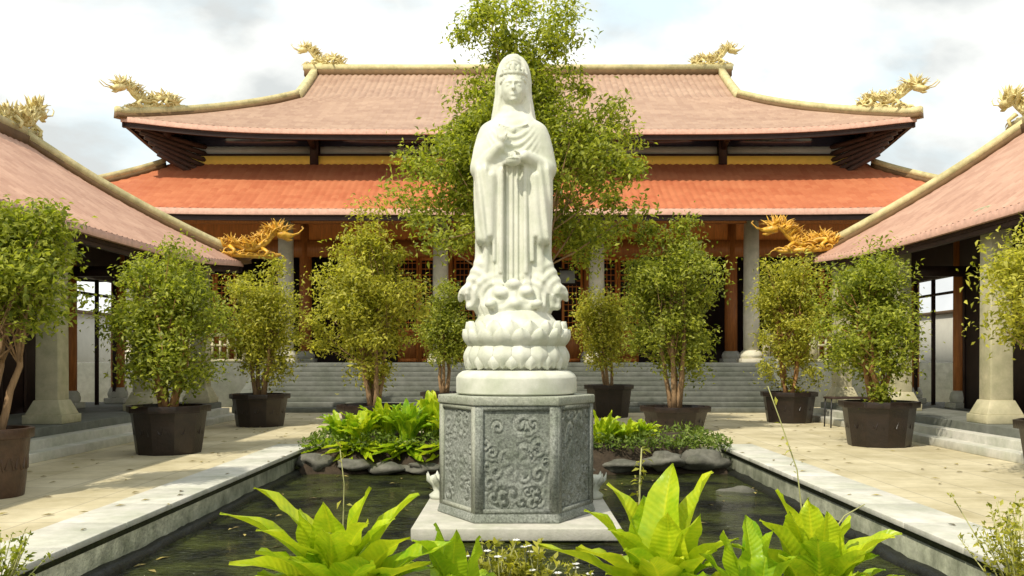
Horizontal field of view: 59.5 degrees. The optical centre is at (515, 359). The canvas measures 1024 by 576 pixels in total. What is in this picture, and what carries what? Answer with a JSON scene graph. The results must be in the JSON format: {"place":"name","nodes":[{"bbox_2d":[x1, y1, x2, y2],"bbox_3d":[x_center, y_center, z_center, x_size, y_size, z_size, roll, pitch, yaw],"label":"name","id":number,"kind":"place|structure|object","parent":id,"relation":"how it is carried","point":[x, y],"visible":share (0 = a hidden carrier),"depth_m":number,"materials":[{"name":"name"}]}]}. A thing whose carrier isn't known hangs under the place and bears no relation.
{"place":"outdoors","nodes":[
{"label":"outdoors","id":0,"kind":"place"},
{"bbox_2d":[77,310,110,361],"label":"garden wall","id":1,"kind":"structure","parent":0,"point":[85,342],"depth_m":39.79,"materials":[{"name":"paint"}]},
{"bbox_2d":[0,407,1023,542],"bbox_3d":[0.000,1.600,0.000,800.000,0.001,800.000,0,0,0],"label":"paving","id":2,"kind":"structure","parent":0,"point":[88,483],"depth_m":13.30,"materials":[{"name":"beige stone"}]},
{"bbox_2d":[0,194,99,498],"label":"potted tree","id":3,"kind":"object","parent":2,"relation":"on","point":[32,246],"visible":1,"depth_m":10.32,"materials":[{"name":"green plant"}]},
{"bbox_2d":[0,94,303,463],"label":"side pavilion","id":4,"kind":"structure","parent":2,"relation":"on","point":[55,411],"depth_m":19.51,"materials":[{"name":"ceramic"}]},
{"bbox_2d":[79,228,258,455],"bbox_3d":[-5.824,-0.347,15.398,2.901,3.893,2.673,0,0,0],"label":"potted tree","id":5,"kind":"object","parent":2,"relation":"on","point":[167,324],"visible":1,"depth_m":15.02,"materials":[{"name":"green plant"}]},
{"bbox_2d":[210,254,316,427],"bbox_3d":[-6.086,-0.507,21.617,2.821,4.215,2.531,0,0,0],"label":"potted tree","id":6,"kind":"object","parent":2,"relation":"on","point":[259,407],"visible":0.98,"depth_m":21.30,"materials":[{"name":"green plant"}]},
{"bbox_2d":[300,193,437,433],"bbox_3d":[-3.233,-1.006,19.967,3.121,5.211,3.034,0,0,0],"label":"potted tree","id":7,"kind":"object","parent":2,"relation":"on","point":[367,283],"visible":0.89,"depth_m":19.62,"materials":[{"name":"green plant"}]},
{"bbox_2d":[406,271,476,398],"bbox_3d":[-1.886,-0.460,25.011,2.277,4.120,2.127,0,0,-25],"label":"potted tree","id":8,"kind":"object","parent":2,"relation":"on","point":[444,330],"visible":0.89,"depth_m":24.61,"materials":[{"name":"green plant"}]},
{"bbox_2d":[0,413,1015,574],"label":"fallen leaves","id":9,"kind":"object","parent":2,"relation":"on","point":[153,570],"visible":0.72,"depth_m":12.70,"materials":[{"name":"brown plant"}]},
{"bbox_2d":[299,431,727,474],"bbox_3d":[0.000,1.854,16.900,7.580,1.168,3.400,0,0,0],"label":"planting bed","id":10,"kind":"object","parent":2,"relation":"on","point":[601,455],"visible":0.2,"depth_m":15.57,"materials":[{"name":"soil"}]},
{"bbox_2d":[295,453,335,470],"bbox_3d":[-3.443,1.788,15.516,0.717,0.358,0.501,0,0,0],"label":"pond rock","id":11,"kind":"object","parent":10,"relation":"on","point":[316,461],"visible":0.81,"depth_m":15.37,"materials":[{"name":"grey stone"}]},
{"bbox_2d":[301,410,363,458],"bbox_3d":[-3.150,1.329,16.019,1.102,0.830,1.236,0,0,0],"label":"broad leaved plant","id":12,"kind":"object","parent":10,"relation":"on","point":[333,420],"visible":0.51,"depth_m":16.02,"materials":[{"name":"green plant"}]},
{"bbox_2d":[321,409,388,461],"bbox_3d":[-2.750,1.312,15.808,1.100,0.866,1.313,0,0,0],"label":"broad leaved plant","id":13,"kind":"object","parent":10,"relation":"on","point":[364,424],"visible":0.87,"depth_m":15.73,"materials":[{"name":"green plant"}]},
{"bbox_2d":[337,458,373,470],"bbox_3d":[-2.737,1.803,15.438,0.657,0.215,0.512,0,0,-15],"label":"pond rock","id":14,"kind":"object","parent":10,"relation":"on","point":[355,464],"visible":1,"depth_m":15.29,"materials":[{"name":"grey stone"}]},
{"bbox_2d":[348,395,410,459],"bbox_3d":[-2.351,1.198,16.126,1.102,1.090,1.246,0,0,0],"label":"broad leaved plant","id":15,"kind":"object","parent":10,"relation":"on","point":[388,427],"visible":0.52,"depth_m":16.11,"materials":[{"name":"green plant"}]},
{"bbox_2d":[367,460,404,474],"bbox_3d":[-2.199,1.856,15.387,0.731,0.235,0.588,0,0,0],"label":"pond rock","id":16,"kind":"object","parent":10,"relation":"on","point":[387,467],"visible":0.98,"depth_m":15.17,"materials":[{"name":"grey stone"}]},
{"bbox_2d":[371,398,434,461],"bbox_3d":[-1.901,1.212,15.743,1.102,1.062,1.287,0,0,0],"label":"broad leaved plant","id":17,"kind":"object","parent":10,"relation":"on","point":[406,422],"visible":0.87,"depth_m":15.72,"materials":[{"name":"green plant"}]},
{"bbox_2d":[390,402,419,430],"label":"broad leaved plant","id":18,"kind":"object","parent":10,"relation":"on","point":[412,404],"visible":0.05,"depth_m":16.87,"materials":[{"name":"green plant"}]},
{"bbox_2d":[397,390,438,453],"bbox_3d":[-1.500,1.147,16.083,1.101,1.188,1.263,0,0,0],"label":"broad leaved plant","id":19,"kind":"object","parent":10,"relation":"on","point":[428,401],"visible":0.38,"depth_m":16.05,"materials":[{"name":"green plant"}]},
{"bbox_2d":[402,462,438,474],"bbox_3d":[-1.597,1.872,15.463,0.780,0.243,0.612,0,0,0],"label":"pond rock","id":20,"kind":"object","parent":10,"relation":"on","point":[420,468],"visible":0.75,"depth_m":15.24,"materials":[{"name":"grey stone"}]},
{"bbox_2d":[414,395,438,461],"bbox_3d":[-1.151,1.176,15.645,1.104,1.134,1.284,0,0,0],"label":"broad leaved plant","id":21,"kind":"object","parent":10,"relation":"on","point":[436,422],"visible":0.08,"depth_m":15.52,"materials":[{"name":"green plant"}]},
{"bbox_2d":[297,420,732,451],"bbox_3d":[0.001,1.402,16.774,7.701,0.476,2.803,0,0,0],"label":"ground cover","id":22,"kind":"object","parent":10,"relation":"on","point":[707,440],"visible":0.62,"depth_m":15.66,"materials":[{"name":"green plant"}]},
{"bbox_2d":[593,410,625,442],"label":"broad leaved plant","id":23,"kind":"object","parent":10,"relation":"on","point":[605,425],"visible":0.79,"depth_m":15.80,"materials":[{"name":"green plant"}]},
{"bbox_2d":[608,414,643,441],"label":"broad leaved plant","id":24,"kind":"object","parent":10,"relation":"on","point":[630,426],"visible":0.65,"depth_m":16.06,"materials":[{"name":"green plant"}]},
{"bbox_2d":[602,459,650,472],"bbox_3d":[1.937,1.841,15.429,0.919,0.260,0.573,0,0,0],"label":"pond rock","id":25,"kind":"object","parent":10,"relation":"on","point":[620,465],"visible":0.84,"depth_m":15.28,"materials":[{"name":"grey stone"}]},
{"bbox_2d":[620,418,661,438],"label":"broad leaved plant","id":26,"kind":"object","parent":10,"relation":"on","point":[648,427],"visible":0.48,"depth_m":16.37,"materials":[{"name":"green plant"}]},
{"bbox_2d":[642,451,685,471],"bbox_3d":[2.555,1.752,15.388,0.775,0.388,0.541,0,0,0],"label":"pond rock","id":27,"kind":"object","parent":10,"relation":"on","point":[663,461],"visible":0.88,"depth_m":15.23,"materials":[{"name":"grey stone"}]},
{"bbox_2d":[681,449,731,470],"bbox_3d":[3.278,1.733,15.435,0.937,0.392,0.585,0,0,0],"label":"pond rock","id":28,"kind":"object","parent":10,"relation":"on","point":[703,459],"visible":0.95,"depth_m":15.29,"materials":[{"name":"grey stone"}]},
{"bbox_2d":[364,0,662,292],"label":"tall tree","id":29,"kind":"object","parent":2,"relation":"on","point":[585,139],"visible":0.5,"depth_m":19.71,"materials":[{"name":"green plant"}]},
{"bbox_2d":[77,40,952,412],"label":"temple hall","id":30,"kind":"structure","parent":2,"relation":"on","point":[729,160],"depth_m":30.74,"materials":[{"name":"orange stone"}]},
{"bbox_2d":[210,274,214,356],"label":"door leaf","id":31,"kind":"structure","parent":30,"relation":"in","point":[213,275],"depth_m":33.12,"materials":[{"name":"brown wood"}]},
{"bbox_2d":[215,273,235,358],"bbox_3d":[-10.708,-1.855,33.160,0.754,3.870,0.080,0,0,0],"label":"door leaf","id":32,"kind":"structure","parent":30,"relation":"in","point":[224,348],"depth_m":33.14,"materials":[{"name":"brown wood"}]},
{"bbox_2d":[398,257,418,361],"bbox_3d":[-3.950,-1.855,33.160,0.773,3.870,0.080,0,0,0],"label":"door leaf","id":33,"kind":"structure","parent":30,"relation":"in","point":[411,353],"depth_m":33.14,"materials":[{"name":"brown wood"}]},
{"bbox_2d":[419,257,432,361],"bbox_3d":[-3.156,-1.855,33.160,0.773,3.870,0.080,0,0,0],"label":"door leaf","id":34,"kind":"structure","parent":30,"relation":"in","point":[422,358],"depth_m":33.12,"materials":[{"name":"brown wood"}]},
{"bbox_2d":[454,257,474,361],"bbox_3d":[-1.880,-1.855,33.160,0.780,3.870,0.080,0,0,0],"label":"door leaf","id":35,"kind":"structure","parent":30,"relation":"in","point":[460,259],"depth_m":33.12,"materials":[{"name":"brown wood"}]},
{"bbox_2d":[562,257,582,361],"bbox_3d":[2.120,-1.855,33.160,0.780,3.870,0.080,0,0,0],"label":"door leaf","id":36,"kind":"structure","parent":30,"relation":"in","point":[573,349],"depth_m":33.15,"materials":[{"name":"brown wood"}]},
{"bbox_2d":[604,257,616,361],"bbox_3d":[3.396,-1.855,33.160,0.773,3.870,0.080,0,0,0],"label":"door leaf","id":37,"kind":"structure","parent":30,"relation":"in","point":[612,258],"depth_m":33.12,"materials":[{"name":"brown wood"}]},
{"bbox_2d":[618,257,638,361],"bbox_3d":[4.190,-1.855,33.160,0.773,3.870,0.080,0,0,0],"label":"door leaf","id":38,"kind":"structure","parent":30,"relation":"in","point":[624,259],"depth_m":33.12,"materials":[{"name":"brown wood"}]},
{"bbox_2d":[800,257,820,358],"bbox_3d":[10.948,-1.855,33.160,0.754,3.870,0.080,0,0,0],"label":"door leaf","id":39,"kind":"structure","parent":30,"relation":"in","point":[819,271],"depth_m":33.12,"materials":[{"name":"brown wood"}]},
{"bbox_2d":[821,269,831,358],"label":"door leaf","id":40,"kind":"structure","parent":30,"relation":"in","point":[822,271],"depth_m":33.14,"materials":[{"name":"brown wood"}]},
{"bbox_2d":[567,280,637,417],"bbox_3d":[2.399,-0.313,24.916,2.254,3.825,2.246,0,0,0],"label":"potted tree","id":41,"kind":"object","parent":2,"relation":"on","point":[602,336],"visible":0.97,"depth_m":24.67,"materials":[{"name":"green plant"}]},
{"bbox_2d":[612,201,741,431],"bbox_3d":[3.545,-0.958,20.287,2.771,5.117,3.177,0,0,0],"label":"potted tree","id":42,"kind":"object","parent":2,"relation":"on","point":[672,325],"visible":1,"depth_m":19.95,"materials":[{"name":"green plant"}]},
{"bbox_2d":[743,244,834,423],"bbox_3d":[7.007,-0.650,22.950,2.483,4.501,2.257,0,0,0],"label":"potted tree","id":43,"kind":"object","parent":2,"relation":"on","point":[792,405],"visible":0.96,"depth_m":22.62,"materials":[{"name":"green plant"}]},
{"bbox_2d":[823,396,867,427],"bbox_3d":[7.850,1.240,21.200,0.950,0.721,0.500,0,0,0],"label":"table","id":44,"kind":"object","parent":2,"relation":"on","point":[843,397],"visible":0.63,"depth_m":20.97,"materials":[{"name":"black metal"}]},
{"bbox_2d":[788,231,945,447],"bbox_3d":[6.462,-0.414,16.600,2.367,4.028,2.582,0,0,0],"label":"potted tree","id":45,"kind":"object","parent":2,"relation":"on","point":[879,417],"visible":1,"depth_m":16.33,"materials":[{"name":"green plant"}]},
{"bbox_2d":[751,82,1023,463],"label":"side pavilion","id":46,"kind":"structure","parent":2,"relation":"on","point":[950,217],"depth_m":20.20,"materials":[{"name":"ceramic"}]},
{"bbox_2d":[956,212,1023,457],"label":"potted tree","id":47,"kind":"object","parent":2,"relation":"on","point":[1011,272],"visible":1,"depth_m":11.57,"materials":[{"name":"green plant"}]},
{"bbox_2d":[0,0,1023,312],"label":"sky","id":48,"kind":"structure","parent":0,"point":[202,51],"materials":[{"name":"white"}]},
{"bbox_2d":[115,473,917,575],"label":"water","id":49,"kind":"structure","parent":0,"point":[215,547],"depth_m":10.92,"materials":[{"name":"black liquid"}]},
{"bbox_2d":[716,486,754,492],"bbox_3d":[3.365,2.026,13.397,0.820,0.287,0.516,0,0,0],"label":"pond rock","id":50,"kind":"object","parent":49,"relation":"in","point":[743,489],"visible":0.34,"depth_m":13.31,"materials":[{"name":"grey stone"}]},
{"bbox_2d":[919,310,952,361],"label":"garden wall","id":51,"kind":"structure","parent":0,"point":[944,330],"depth_m":39.81,"materials":[{"name":"paint"}]},
{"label":"planting bank","id":52,"kind":"structure","parent":0,"visible":0},
{"bbox_2d":[0,527,52,575],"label":"corner bush","id":53,"kind":"object","parent":52,"relation":"on","point":[15,557],"visible":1,"depth_m":6.25,"materials":[{"name":"green plant"}]},
{"bbox_2d":[219,487,457,575],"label":"broad leaved plant","id":54,"kind":"object","parent":52,"relation":"on","point":[327,544],"visible":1,"depth_m":5.39,"materials":[{"name":"green plant"}]},
{"bbox_2d":[335,441,352,525],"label":"thin stalk","id":55,"kind":"object","parent":52,"relation":"on","point":[339,444],"visible":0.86,"depth_m":6.50,"materials":[{"name":"green plant"}]},
{"bbox_2d":[412,523,495,575],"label":"broad leaved plant","id":56,"kind":"object","parent":52,"relation":"on","point":[449,559],"visible":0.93,"depth_m":5.60,"materials":[{"name":"green plant"}]},
{"bbox_2d":[466,537,526,575],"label":"plant","id":57,"kind":"object","parent":52,"relation":"on","point":[500,569],"visible":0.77,"depth_m":6.30,"materials":[{"name":"green plant"}]},
{"bbox_2d":[505,538,562,575],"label":"plant","id":58,"kind":"object","parent":52,"relation":"on","point":[533,568],"visible":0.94,"depth_m":6.37,"materials":[{"name":"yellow plant"}]},
{"bbox_2d":[554,557,593,575],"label":"plant","id":59,"kind":"object","parent":52,"relation":"on","point":[573,565],"visible":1,"depth_m":6.16,"materials":[{"name":"green plant"}]},
{"bbox_2d":[538,463,738,575],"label":"broad leaved plant","id":60,"kind":"object","parent":52,"relation":"on","point":[661,537],"visible":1,"depth_m":5.39,"materials":[{"name":"green plant"}]},
{"bbox_2d":[630,446,653,505],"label":"thin stalk","id":61,"kind":"object","parent":52,"relation":"on","point":[640,479],"visible":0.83,"depth_m":6.26,"materials":[{"name":"green plant"}]},
{"bbox_2d":[698,515,800,575],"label":"broad leaved plant","id":62,"kind":"object","parent":52,"relation":"on","point":[754,559],"visible":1,"depth_m":5.22,"materials":[{"name":"green plant"}]},
{"bbox_2d":[767,386,801,507],"bbox_3d":[1.839,0.940,6.104,0.220,1.521,0.131,0,0,-28],"label":"thin stalk","id":63,"kind":"object","parent":52,"relation":"on","point":[786,443],"visible":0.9,"depth_m":6.10,"materials":[{"name":"green plant"}]},
{"bbox_2d":[732,489,901,575],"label":"broad leaved plant","id":64,"kind":"object","parent":52,"relation":"on","point":[811,535],"visible":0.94,"depth_m":5.32,"materials":[{"name":"green plant"}]},
{"bbox_2d":[838,504,864,523],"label":"thin stalk","id":65,"kind":"object","parent":52,"relation":"on","point":[849,513],"visible":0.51,"depth_m":6.20,"materials":[{"name":"beige plant"}]},
{"bbox_2d":[947,491,1023,575],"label":"corner bush","id":66,"kind":"object","parent":52,"relation":"on","point":[1014,566],"visible":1,"depth_m":6.07,"materials":[{"name":"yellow plant"}]},
{"label":"pond floor","id":67,"kind":"structure","parent":0,"visible":0},
{"bbox_2d":[33,447,995,575],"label":"pond wall","id":68,"kind":"structure","parent":67,"relation":"on","point":[947,564],"depth_m":9.58,"materials":[{"name":"stone"}]},
{"bbox_2d":[0,444,1023,575],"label":"coping","id":69,"kind":"object","parent":68,"relation":"on","point":[63,538],"visible":0.97,"depth_m":9.58,"materials":[{"name":"stone"}]},
{"bbox_2d":[18,450,1005,575],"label":"mossy joint","id":70,"kind":"object","parent":68,"relation":"on","point":[66,557],"visible":0.28,"depth_m":9.13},
{"bbox_2d":[81,467,946,575],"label":"pond ledge","id":71,"kind":"object","parent":68,"relation":"attached to","point":[881,549],"visible":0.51,"depth_m":9.67,"materials":[{"name":"stone"}]},
{"bbox_2d":[411,393,621,540],"bbox_3d":[0.021,1.455,10.705,2.332,2.090,2.290,0,0,0],"label":"statue pedestal","id":72,"kind":"object","parent":67,"relation":"on","point":[515,467],"visible":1,"depth_m":9.88,"materials":[{"name":"stone"}]},
{"bbox_2d":[456,54,576,395],"bbox_3d":[0.015,-1.619,10.650,1.430,4.057,1.430,0,0,0],"label":"statue","id":73,"kind":"object","parent":72,"relation":"on","point":[513,293],"visible":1,"depth_m":10.37,"materials":[{"name":"white stone"}]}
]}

